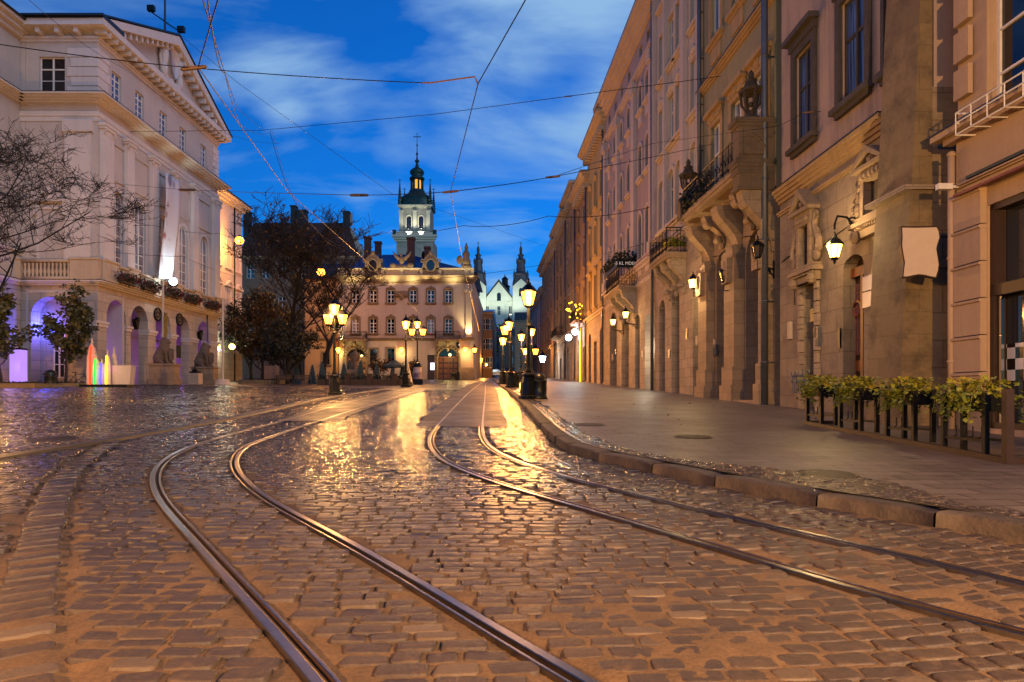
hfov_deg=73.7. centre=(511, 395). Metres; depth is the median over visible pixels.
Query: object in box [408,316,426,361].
street lamp
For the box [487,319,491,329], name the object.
window
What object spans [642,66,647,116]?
window
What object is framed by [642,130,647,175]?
window
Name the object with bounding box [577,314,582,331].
hanging flag
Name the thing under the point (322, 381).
cafe planter
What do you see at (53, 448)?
plaza kerb
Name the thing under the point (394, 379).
cafe pillar
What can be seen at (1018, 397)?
planter rack
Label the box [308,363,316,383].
closed parasol
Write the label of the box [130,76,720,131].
overhead wire
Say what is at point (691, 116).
window
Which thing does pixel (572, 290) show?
window
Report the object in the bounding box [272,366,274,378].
info board
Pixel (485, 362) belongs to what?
window
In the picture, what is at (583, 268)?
window
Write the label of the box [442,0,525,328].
overhead wire
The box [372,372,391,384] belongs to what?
cafe planter
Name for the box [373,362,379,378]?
closed parasol
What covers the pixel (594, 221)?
window
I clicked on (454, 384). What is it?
road
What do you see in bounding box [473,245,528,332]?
hill church
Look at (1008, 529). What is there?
kerb
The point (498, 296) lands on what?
window
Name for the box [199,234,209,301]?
window
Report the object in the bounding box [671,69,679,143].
window
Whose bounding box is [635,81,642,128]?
window
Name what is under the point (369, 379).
cafe pillar
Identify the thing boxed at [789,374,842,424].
planter rack
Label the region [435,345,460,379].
door
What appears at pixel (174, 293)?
flower box
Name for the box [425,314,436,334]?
window
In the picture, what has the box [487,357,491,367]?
window
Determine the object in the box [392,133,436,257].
bell tower
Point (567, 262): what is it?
window
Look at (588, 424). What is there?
manhole cover
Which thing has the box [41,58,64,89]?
window
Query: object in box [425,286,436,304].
window
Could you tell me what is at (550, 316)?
window
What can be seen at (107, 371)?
neon tower
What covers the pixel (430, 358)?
door
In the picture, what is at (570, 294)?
window
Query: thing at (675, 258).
terraced house
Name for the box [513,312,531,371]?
street end house
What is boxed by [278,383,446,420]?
track paving
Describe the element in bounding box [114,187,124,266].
window
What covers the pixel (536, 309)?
terraced house
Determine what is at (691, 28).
window
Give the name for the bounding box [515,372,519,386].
litter bin
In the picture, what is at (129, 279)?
flower box
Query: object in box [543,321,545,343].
window
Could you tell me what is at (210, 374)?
pedestal
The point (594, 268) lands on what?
window
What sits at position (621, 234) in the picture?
window
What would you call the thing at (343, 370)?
closed parasol
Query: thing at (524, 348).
street lamp
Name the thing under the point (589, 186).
window
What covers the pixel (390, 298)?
window
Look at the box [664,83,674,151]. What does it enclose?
window
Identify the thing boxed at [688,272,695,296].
wall lantern
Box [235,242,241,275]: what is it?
window
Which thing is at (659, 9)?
window
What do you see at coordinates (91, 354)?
neon tower
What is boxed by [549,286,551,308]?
window
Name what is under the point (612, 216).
window
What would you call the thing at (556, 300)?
window
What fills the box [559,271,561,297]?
window
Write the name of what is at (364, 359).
door
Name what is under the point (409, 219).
window
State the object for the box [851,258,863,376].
door
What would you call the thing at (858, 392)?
planter rack
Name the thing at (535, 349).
wall lantern
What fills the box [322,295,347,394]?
street lamp
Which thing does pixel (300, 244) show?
bare tree
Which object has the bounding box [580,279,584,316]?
window
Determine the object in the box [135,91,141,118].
window
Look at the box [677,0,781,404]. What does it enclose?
terraced house
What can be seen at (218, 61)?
overhead wire
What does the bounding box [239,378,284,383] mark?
tree bed
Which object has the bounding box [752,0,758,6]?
window
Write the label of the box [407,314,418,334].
window
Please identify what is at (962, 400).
planter rack
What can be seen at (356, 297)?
window
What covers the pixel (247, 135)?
overhead wire
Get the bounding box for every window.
[30,187,67,258]
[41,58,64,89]
[54,324,65,377]
[112,72,118,101]
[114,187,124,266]
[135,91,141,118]
[135,200,147,274]
[159,212,169,281]
[160,112,164,136]
[180,128,184,151]
[180,223,189,288]
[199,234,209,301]
[201,145,204,166]
[220,234,222,266]
[220,276,223,297]
[224,280,233,316]
[225,237,232,271]
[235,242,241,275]
[235,284,243,313]
[247,265,253,277]
[279,297,285,306]
[320,351,331,366]
[350,314,360,334]
[351,286,360,304]
[367,287,378,304]
[367,314,378,334]
[367,348,378,365]
[385,286,396,304]
[385,314,396,334]
[385,347,395,362]
[405,215,411,228]
[407,286,418,304]
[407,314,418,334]
[418,215,423,228]
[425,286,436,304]
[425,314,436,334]
[443,286,453,304]
[443,314,453,334]
[483,319,487,329]
[483,338,487,348]
[483,357,487,367]
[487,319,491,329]
[487,338,491,348]
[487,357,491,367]
[495,291,501,300]
[541,298,543,318]
[541,324,543,346]
[542,279,543,295]
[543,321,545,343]
[546,269,548,287]
[546,290,548,312]
[546,318,548,342]
[548,315,551,339]
[549,263,551,282]
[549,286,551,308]
[555,251,557,273]
[555,277,557,302]
[555,309,557,334]
[558,304,561,333]
[559,244,561,267]
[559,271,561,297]
[561,300,563,330]
[562,266,563,293]
[565,296,568,328]
[566,222,568,251]
[566,258,568,288]
[568,292,571,326]
[569,216,571,246]
[569,253,571,285]
[571,288,575,310]
[572,209,575,241]
[572,248,575,281]
[575,285,579,318]
[576,210,579,237]
[576,245,579,277]
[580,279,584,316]
[581,199,584,228]
[581,236,584,270]
[586,272,591,314]
[587,184,591,221]
[587,227,591,265]
[591,266,596,310]
[592,173,596,212]
[592,218,596,259]
[597,259,601,306]
[598,161,601,202]
[598,209,601,252]
[605,143,610,180]
[605,192,610,226]
[605,247,610,289]
[611,132,614,170]
[611,183,614,218]
[617,118,623,159]
[617,172,623,210]
[619,233,623,277]
[624,104,629,147]
[624,160,629,200]
[624,224,629,283]
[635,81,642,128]
[635,142,642,185]
[635,211,642,276]
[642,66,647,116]
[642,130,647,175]
[642,202,648,270]
[655,0,661,16]
[655,29,661,90]
[655,98,661,164]
[655,176,661,237]
[664,2,675,73]
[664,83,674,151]
[664,165,674,229]
[671,0,679,62]
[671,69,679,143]
[671,155,679,223]
[685,0,694,36]
[685,43,694,123]
[688,136,694,188]
[702,98,724,189]
[705,0,723,66]
[722,70,747,162]
[725,0,745,37]
[742,40,771,116]
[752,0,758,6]
[781,10,818,159]
[828,0,872,120]
[872,0,885,86]
[990,192,1023,429]
[997,0,1023,94]
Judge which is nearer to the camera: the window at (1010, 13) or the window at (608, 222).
the window at (1010, 13)
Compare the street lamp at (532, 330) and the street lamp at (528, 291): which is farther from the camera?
the street lamp at (532, 330)
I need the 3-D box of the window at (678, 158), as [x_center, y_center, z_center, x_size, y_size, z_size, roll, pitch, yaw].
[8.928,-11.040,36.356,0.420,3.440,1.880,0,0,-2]
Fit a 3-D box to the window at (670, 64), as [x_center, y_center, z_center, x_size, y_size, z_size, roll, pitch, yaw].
[8.862,-19.740,37.904,0.420,3.240,1.880,0,0,-2]
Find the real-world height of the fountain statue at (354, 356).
3.490 m
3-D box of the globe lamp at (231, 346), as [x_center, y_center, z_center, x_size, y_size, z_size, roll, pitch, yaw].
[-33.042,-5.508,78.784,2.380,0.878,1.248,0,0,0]
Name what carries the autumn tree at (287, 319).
on the plaza
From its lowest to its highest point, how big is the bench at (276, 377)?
0.962 m
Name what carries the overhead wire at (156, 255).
attached to the town hall
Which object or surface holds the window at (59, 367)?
in the town hall
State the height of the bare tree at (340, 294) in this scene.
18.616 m
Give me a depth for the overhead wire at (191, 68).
9.88 m
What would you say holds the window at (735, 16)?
in the terraced house at (728, 216)
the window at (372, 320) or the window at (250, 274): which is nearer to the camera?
the window at (372, 320)
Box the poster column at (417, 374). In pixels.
[412,362,423,384]
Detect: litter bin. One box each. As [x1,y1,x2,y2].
[43,370,57,383]
[451,372,455,379]
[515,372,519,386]
[533,373,547,398]
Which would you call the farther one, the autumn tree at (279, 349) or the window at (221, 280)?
the window at (221, 280)
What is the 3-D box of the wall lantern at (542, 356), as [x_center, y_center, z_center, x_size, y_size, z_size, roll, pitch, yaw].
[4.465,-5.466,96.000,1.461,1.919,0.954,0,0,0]
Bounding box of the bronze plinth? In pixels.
[188,365,202,383]
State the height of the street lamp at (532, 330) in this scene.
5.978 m
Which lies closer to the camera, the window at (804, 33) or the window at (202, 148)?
the window at (804, 33)
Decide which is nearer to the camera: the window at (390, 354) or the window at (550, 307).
the window at (390, 354)
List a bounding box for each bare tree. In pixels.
[0,118,167,290]
[222,186,381,382]
[259,212,388,373]
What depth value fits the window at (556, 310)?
95.03 m
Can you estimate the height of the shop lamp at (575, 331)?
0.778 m
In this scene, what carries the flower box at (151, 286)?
attached to the town hall
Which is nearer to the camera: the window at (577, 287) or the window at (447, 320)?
the window at (577, 287)
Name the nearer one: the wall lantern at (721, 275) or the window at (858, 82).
the window at (858, 82)
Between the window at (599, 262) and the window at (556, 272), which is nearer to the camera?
the window at (599, 262)
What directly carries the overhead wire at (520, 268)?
attached to the terraced house at (626, 272)
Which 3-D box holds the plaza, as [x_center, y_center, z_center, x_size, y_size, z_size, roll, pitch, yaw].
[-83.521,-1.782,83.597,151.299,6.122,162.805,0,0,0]
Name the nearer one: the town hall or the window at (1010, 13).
the window at (1010, 13)
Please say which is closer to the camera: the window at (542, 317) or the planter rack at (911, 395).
the planter rack at (911, 395)
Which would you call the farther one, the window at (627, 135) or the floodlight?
the floodlight
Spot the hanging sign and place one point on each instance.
(918, 251)
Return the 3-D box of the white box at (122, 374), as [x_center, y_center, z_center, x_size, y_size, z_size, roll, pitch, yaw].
[-24.887,-1.300,43.600,1.440,1.220,0.600,0,0,0]
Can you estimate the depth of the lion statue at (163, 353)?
49.89 m
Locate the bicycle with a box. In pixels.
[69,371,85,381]
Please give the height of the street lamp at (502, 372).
4.635 m
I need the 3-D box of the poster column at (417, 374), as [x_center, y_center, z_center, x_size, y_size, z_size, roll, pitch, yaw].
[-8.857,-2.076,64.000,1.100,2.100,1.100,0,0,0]
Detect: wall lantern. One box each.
[472,344,476,352]
[532,343,538,355]
[539,350,548,362]
[610,316,623,334]
[622,306,636,326]
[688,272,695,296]
[718,268,728,290]
[750,235,774,278]
[826,215,855,263]
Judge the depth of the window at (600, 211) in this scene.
60.67 m
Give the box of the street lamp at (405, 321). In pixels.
[400,315,411,386]
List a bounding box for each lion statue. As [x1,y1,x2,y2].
[153,337,173,362]
[194,342,213,365]
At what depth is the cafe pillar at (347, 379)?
59.60 m
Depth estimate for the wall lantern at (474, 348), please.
92.87 m
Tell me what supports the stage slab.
on the plaza
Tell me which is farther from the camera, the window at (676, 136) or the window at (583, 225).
the window at (583, 225)
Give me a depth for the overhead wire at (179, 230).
58.16 m
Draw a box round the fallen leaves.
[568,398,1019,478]
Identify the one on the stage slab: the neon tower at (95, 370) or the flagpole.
the neon tower at (95, 370)
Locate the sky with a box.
[4,0,634,295]
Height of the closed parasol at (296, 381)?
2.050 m
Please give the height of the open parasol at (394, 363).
2.326 m
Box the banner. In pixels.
[158,172,180,278]
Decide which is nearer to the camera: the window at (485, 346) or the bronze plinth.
the bronze plinth
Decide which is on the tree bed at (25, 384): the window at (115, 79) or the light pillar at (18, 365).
the light pillar at (18, 365)
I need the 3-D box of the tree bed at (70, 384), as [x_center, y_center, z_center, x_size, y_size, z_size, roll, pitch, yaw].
[-28.514,-0.518,43.600,2.602,0.900,2.200,0,0,0]
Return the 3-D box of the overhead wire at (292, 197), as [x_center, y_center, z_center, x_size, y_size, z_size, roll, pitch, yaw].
[-16.642,-15.631,60.018,0.685,3.542,30.084,0,0,-4]
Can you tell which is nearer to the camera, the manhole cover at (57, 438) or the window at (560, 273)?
the manhole cover at (57, 438)
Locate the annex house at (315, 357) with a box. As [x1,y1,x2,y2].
[305,264,346,379]
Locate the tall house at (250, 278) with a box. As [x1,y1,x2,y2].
[242,205,363,377]
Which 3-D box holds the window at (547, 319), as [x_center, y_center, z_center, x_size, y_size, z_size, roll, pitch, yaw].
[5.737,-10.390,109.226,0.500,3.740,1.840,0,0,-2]
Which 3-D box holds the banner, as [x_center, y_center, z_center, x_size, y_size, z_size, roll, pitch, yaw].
[-27.573,-13.479,54.902,0.381,8.772,3.396,0,0,4]
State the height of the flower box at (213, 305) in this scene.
1.245 m
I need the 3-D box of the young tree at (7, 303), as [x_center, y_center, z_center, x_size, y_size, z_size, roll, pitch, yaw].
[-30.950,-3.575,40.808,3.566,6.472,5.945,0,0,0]
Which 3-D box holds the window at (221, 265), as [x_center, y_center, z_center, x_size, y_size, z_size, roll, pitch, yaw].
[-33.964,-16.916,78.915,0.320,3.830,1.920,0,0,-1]
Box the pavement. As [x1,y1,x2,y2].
[496,377,1023,513]
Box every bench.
[274,375,293,383]
[294,375,310,383]
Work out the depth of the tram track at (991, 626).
5.34 m
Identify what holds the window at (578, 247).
in the terraced house at (577, 198)
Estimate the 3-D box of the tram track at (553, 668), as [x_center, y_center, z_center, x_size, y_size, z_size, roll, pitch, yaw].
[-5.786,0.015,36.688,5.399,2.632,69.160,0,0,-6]
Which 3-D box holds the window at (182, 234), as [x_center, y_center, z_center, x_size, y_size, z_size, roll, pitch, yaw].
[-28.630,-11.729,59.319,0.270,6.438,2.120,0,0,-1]
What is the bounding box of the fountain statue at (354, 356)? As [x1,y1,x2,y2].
[346,348,364,378]
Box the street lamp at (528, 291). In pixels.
[518,277,536,398]
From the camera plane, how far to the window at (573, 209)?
77.68 m
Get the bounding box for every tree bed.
[0,380,63,387]
[57,380,85,386]
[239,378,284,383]
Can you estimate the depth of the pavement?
11.94 m
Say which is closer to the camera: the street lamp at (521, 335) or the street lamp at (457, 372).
the street lamp at (521, 335)
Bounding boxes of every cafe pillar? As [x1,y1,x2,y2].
[344,374,350,384]
[366,374,372,384]
[392,374,397,384]
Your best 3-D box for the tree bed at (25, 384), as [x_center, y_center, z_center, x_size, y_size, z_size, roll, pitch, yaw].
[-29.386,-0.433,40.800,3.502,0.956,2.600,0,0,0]
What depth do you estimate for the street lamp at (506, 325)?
47.83 m
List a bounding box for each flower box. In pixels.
[114,269,144,289]
[138,277,165,295]
[164,285,186,301]
[182,291,204,307]
[203,298,221,312]
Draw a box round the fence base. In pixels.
[803,389,1023,463]
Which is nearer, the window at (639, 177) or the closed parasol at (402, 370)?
the window at (639, 177)
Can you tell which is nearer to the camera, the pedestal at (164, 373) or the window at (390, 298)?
the pedestal at (164, 373)
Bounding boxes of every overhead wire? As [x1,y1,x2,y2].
[0,44,421,82]
[29,0,264,142]
[51,217,242,240]
[57,243,240,277]
[74,144,711,196]
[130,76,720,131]
[162,20,523,238]
[198,0,419,313]
[202,0,265,131]
[207,0,270,134]
[270,133,345,246]
[273,135,334,245]
[323,243,643,286]
[341,207,648,237]
[422,76,477,83]
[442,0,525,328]
[559,111,820,174]
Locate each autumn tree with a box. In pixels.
[218,282,278,378]
[218,289,287,379]
[227,283,307,379]
[252,316,313,383]
[273,300,325,380]
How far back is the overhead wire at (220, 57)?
12.42 m
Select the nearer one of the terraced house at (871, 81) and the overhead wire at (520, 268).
the terraced house at (871, 81)
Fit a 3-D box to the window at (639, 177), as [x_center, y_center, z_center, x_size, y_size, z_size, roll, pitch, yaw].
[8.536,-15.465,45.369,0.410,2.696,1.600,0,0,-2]
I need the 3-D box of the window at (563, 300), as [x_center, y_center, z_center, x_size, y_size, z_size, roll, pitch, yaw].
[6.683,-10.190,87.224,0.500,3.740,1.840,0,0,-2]
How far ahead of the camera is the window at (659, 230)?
40.42 m
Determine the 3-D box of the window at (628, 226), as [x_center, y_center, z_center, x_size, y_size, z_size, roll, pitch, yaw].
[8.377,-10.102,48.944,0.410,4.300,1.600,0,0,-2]
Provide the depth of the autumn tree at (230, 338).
80.08 m
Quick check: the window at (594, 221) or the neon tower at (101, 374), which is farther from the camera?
the window at (594, 221)
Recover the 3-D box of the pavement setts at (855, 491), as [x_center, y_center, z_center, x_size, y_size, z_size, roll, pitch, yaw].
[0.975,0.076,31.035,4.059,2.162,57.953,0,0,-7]
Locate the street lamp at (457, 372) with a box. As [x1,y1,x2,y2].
[455,342,460,379]
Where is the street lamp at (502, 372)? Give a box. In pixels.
[498,335,506,383]
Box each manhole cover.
[23,436,82,441]
[571,423,605,425]
[673,435,712,438]
[794,469,859,478]
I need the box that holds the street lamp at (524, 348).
[522,342,526,372]
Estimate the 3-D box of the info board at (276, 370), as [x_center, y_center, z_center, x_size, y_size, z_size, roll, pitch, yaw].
[-21.312,-1.826,62.008,0.320,1.750,0.075,0,0,0]
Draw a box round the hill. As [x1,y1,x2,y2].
[496,342,514,371]
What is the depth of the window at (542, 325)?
117.63 m
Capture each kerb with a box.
[0,382,429,459]
[493,379,1023,543]
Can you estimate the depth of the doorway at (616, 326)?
56.11 m
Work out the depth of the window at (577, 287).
73.79 m
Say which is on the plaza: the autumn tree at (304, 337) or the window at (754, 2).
the autumn tree at (304, 337)
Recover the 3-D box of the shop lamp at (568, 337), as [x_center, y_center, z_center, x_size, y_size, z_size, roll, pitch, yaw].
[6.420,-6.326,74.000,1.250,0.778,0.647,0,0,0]
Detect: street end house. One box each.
[483,310,496,376]
[498,328,514,367]
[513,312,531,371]
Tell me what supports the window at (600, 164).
in the terraced house at (589, 152)
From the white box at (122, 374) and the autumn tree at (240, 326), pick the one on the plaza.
the autumn tree at (240, 326)
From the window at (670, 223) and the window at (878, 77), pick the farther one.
the window at (670, 223)
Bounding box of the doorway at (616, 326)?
[616,326,616,384]
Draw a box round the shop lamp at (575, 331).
[572,328,577,334]
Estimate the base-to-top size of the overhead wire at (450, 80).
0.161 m
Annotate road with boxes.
[0,392,1023,681]
[384,375,503,389]
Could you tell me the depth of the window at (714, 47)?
30.75 m
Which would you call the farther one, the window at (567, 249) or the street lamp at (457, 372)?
the street lamp at (457, 372)
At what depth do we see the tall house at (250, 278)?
108.00 m
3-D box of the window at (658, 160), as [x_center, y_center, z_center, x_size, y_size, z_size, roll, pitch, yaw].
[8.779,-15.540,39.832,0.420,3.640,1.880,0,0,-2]
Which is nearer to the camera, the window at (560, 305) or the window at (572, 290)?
the window at (572, 290)
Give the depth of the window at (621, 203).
51.18 m
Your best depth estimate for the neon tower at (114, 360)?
43.58 m
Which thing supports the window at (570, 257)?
in the terraced house at (565, 204)
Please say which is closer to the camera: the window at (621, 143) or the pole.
the window at (621, 143)
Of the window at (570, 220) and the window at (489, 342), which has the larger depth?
the window at (489, 342)
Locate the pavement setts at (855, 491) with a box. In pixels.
[503,384,1023,518]
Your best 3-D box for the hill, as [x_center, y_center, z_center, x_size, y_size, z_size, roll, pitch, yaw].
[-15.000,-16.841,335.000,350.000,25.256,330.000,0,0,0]
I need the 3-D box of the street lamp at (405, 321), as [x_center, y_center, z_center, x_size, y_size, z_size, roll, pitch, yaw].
[-8.491,-3.613,54.679,0.817,5.835,0.817,0,0,22]
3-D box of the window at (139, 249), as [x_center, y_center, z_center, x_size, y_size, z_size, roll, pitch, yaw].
[-28.563,-11.729,52.288,0.270,6.438,2.120,0,0,-1]
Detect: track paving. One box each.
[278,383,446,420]
[416,381,507,426]
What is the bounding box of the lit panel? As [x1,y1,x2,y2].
[579,327,581,381]
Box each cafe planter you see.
[316,373,326,384]
[326,372,344,384]
[350,371,366,384]
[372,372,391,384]
[397,372,401,384]
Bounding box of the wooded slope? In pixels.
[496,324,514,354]
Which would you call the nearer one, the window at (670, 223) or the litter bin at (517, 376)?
the window at (670, 223)
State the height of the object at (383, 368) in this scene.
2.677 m
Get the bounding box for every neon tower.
[86,338,95,383]
[92,354,99,383]
[99,359,103,383]
[104,350,110,383]
[111,347,116,364]
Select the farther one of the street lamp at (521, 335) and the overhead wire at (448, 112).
the street lamp at (521, 335)
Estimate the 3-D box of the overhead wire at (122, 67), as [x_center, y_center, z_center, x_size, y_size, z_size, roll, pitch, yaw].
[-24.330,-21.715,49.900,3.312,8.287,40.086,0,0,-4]
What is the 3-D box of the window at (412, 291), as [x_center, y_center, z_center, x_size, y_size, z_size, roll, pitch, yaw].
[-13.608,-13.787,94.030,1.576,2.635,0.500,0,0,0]
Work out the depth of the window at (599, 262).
60.67 m
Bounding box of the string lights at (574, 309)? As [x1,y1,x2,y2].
[566,301,582,318]
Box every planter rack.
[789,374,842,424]
[823,375,884,432]
[868,376,949,442]
[925,375,1023,453]
[1014,394,1023,422]
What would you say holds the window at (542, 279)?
in the terraced house at (546, 272)
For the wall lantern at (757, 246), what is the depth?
24.45 m
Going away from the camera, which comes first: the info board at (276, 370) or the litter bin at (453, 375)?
the info board at (276, 370)
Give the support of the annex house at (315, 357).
on the plaza
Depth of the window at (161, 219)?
55.75 m
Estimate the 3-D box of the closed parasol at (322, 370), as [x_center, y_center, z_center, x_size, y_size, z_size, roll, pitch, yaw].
[-17.796,-2.155,64.000,0.812,2.257,0.812,0,0,-22]
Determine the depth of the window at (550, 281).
103.99 m
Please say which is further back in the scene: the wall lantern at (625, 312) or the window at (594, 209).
the window at (594, 209)
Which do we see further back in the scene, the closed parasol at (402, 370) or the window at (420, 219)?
the window at (420, 219)
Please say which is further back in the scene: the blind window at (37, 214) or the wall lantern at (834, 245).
the blind window at (37, 214)
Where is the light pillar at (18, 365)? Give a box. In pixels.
[9,348,27,381]
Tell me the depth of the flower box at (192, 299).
58.96 m
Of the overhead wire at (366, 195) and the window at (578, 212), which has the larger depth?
the window at (578, 212)
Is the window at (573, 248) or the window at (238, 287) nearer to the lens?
the window at (573, 248)
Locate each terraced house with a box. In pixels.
[530,286,541,373]
[536,238,555,378]
[549,208,566,379]
[559,180,575,380]
[567,169,588,381]
[577,108,605,383]
[593,0,650,388]
[648,0,702,394]
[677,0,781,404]
[771,0,957,425]
[927,0,1023,436]
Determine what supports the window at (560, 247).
in the terraced house at (558, 233)
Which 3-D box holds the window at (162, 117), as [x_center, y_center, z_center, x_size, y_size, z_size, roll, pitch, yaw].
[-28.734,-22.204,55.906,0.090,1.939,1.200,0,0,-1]
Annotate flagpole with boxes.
[162,282,166,337]
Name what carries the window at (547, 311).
in the terraced house at (546, 272)
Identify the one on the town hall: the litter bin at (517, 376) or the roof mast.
the roof mast
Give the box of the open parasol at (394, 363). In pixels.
[384,359,404,373]
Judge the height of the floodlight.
0.983 m
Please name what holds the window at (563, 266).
in the terraced house at (558, 233)
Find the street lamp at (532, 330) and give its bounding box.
[530,322,535,373]
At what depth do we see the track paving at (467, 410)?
23.05 m
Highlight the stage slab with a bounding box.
[79,384,138,386]
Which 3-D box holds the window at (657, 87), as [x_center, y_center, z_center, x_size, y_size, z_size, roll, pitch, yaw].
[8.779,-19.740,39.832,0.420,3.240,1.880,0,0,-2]
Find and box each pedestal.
[147,363,181,384]
[190,366,219,383]
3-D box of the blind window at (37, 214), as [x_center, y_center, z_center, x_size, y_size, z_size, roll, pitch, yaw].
[-31.616,-11.757,46.750,2.574,5.029,0.300,0,0,0]
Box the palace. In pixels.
[333,236,482,379]
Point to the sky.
(554, 49)
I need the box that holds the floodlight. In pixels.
[167,278,177,289]
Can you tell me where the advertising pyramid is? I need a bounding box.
[401,361,413,385]
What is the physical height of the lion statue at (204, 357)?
2.068 m
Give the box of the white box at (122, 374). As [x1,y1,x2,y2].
[111,365,135,384]
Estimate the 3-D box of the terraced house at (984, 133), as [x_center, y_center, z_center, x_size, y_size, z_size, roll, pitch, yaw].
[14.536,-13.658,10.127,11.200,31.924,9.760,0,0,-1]
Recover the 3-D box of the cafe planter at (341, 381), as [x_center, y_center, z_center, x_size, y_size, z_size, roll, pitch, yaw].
[-15.459,-1.568,59.932,1.706,1.383,0.892,0,0,-5]
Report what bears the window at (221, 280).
in the town hall
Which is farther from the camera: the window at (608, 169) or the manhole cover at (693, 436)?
the window at (608, 169)
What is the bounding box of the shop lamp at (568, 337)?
[565,334,572,340]
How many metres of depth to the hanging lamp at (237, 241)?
79.70 m
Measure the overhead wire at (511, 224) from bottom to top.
10.583 m
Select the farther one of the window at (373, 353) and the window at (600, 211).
the window at (373, 353)
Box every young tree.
[0,283,43,381]
[26,279,98,380]
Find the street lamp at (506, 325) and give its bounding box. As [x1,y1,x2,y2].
[500,314,516,387]
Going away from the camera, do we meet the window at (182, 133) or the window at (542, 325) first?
the window at (182, 133)
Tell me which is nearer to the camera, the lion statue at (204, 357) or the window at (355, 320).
the lion statue at (204, 357)
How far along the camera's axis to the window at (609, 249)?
56.47 m
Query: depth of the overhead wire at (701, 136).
21.58 m
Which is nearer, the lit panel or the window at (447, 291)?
the lit panel
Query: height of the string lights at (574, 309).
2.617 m
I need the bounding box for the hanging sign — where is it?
[898,225,946,278]
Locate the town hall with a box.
[0,0,252,383]
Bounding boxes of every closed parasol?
[292,367,300,383]
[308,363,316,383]
[319,361,325,378]
[340,363,346,378]
[356,360,363,378]
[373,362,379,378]
[399,362,404,375]
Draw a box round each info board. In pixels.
[264,366,267,379]
[268,366,271,383]
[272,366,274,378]
[275,366,278,383]
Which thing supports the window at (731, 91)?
in the terraced house at (728, 216)
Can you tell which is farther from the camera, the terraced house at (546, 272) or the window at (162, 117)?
the terraced house at (546, 272)
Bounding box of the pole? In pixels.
[215,299,230,384]
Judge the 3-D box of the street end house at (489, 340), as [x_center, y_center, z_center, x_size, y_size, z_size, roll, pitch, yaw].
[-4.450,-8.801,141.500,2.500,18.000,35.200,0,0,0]
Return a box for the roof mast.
[147,0,185,32]
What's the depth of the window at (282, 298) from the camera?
108.18 m
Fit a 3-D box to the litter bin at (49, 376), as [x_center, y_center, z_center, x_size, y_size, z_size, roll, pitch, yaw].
[-28.267,-0.936,41.813,0.828,1.288,0.828,0,0,0]
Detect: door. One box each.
[342,345,367,377]
[427,355,434,379]
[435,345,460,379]
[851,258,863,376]
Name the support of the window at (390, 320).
in the palace
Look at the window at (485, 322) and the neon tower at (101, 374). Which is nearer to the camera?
the neon tower at (101, 374)
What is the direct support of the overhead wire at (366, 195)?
attached to the overhead wire at (701, 136)
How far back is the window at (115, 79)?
49.38 m
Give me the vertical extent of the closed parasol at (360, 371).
2.292 m
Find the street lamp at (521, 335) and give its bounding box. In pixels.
[518,328,524,381]
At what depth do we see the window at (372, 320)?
94.06 m
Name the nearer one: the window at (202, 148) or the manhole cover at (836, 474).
the manhole cover at (836, 474)
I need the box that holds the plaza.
[0,378,440,453]
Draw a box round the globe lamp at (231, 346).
[218,344,234,351]
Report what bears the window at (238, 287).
in the town hall
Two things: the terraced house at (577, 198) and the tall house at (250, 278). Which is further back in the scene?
the tall house at (250, 278)
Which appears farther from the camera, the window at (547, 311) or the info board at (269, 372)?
the window at (547, 311)
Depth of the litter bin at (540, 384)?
29.09 m
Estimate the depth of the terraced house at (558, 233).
90.51 m
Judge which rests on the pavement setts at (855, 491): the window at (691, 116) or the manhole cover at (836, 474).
the manhole cover at (836, 474)
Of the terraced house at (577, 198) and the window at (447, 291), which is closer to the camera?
the terraced house at (577, 198)
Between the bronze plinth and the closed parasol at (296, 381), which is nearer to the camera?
the bronze plinth
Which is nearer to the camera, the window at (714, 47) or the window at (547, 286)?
the window at (714, 47)
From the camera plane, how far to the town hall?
49.24 m
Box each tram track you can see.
[150,383,597,681]
[428,382,1023,640]
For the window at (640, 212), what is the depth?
45.31 m
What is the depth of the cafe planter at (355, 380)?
59.80 m
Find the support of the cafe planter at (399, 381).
on the plaza
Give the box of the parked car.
[493,369,499,374]
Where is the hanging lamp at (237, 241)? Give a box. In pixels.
[235,235,265,243]
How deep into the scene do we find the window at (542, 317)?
117.99 m

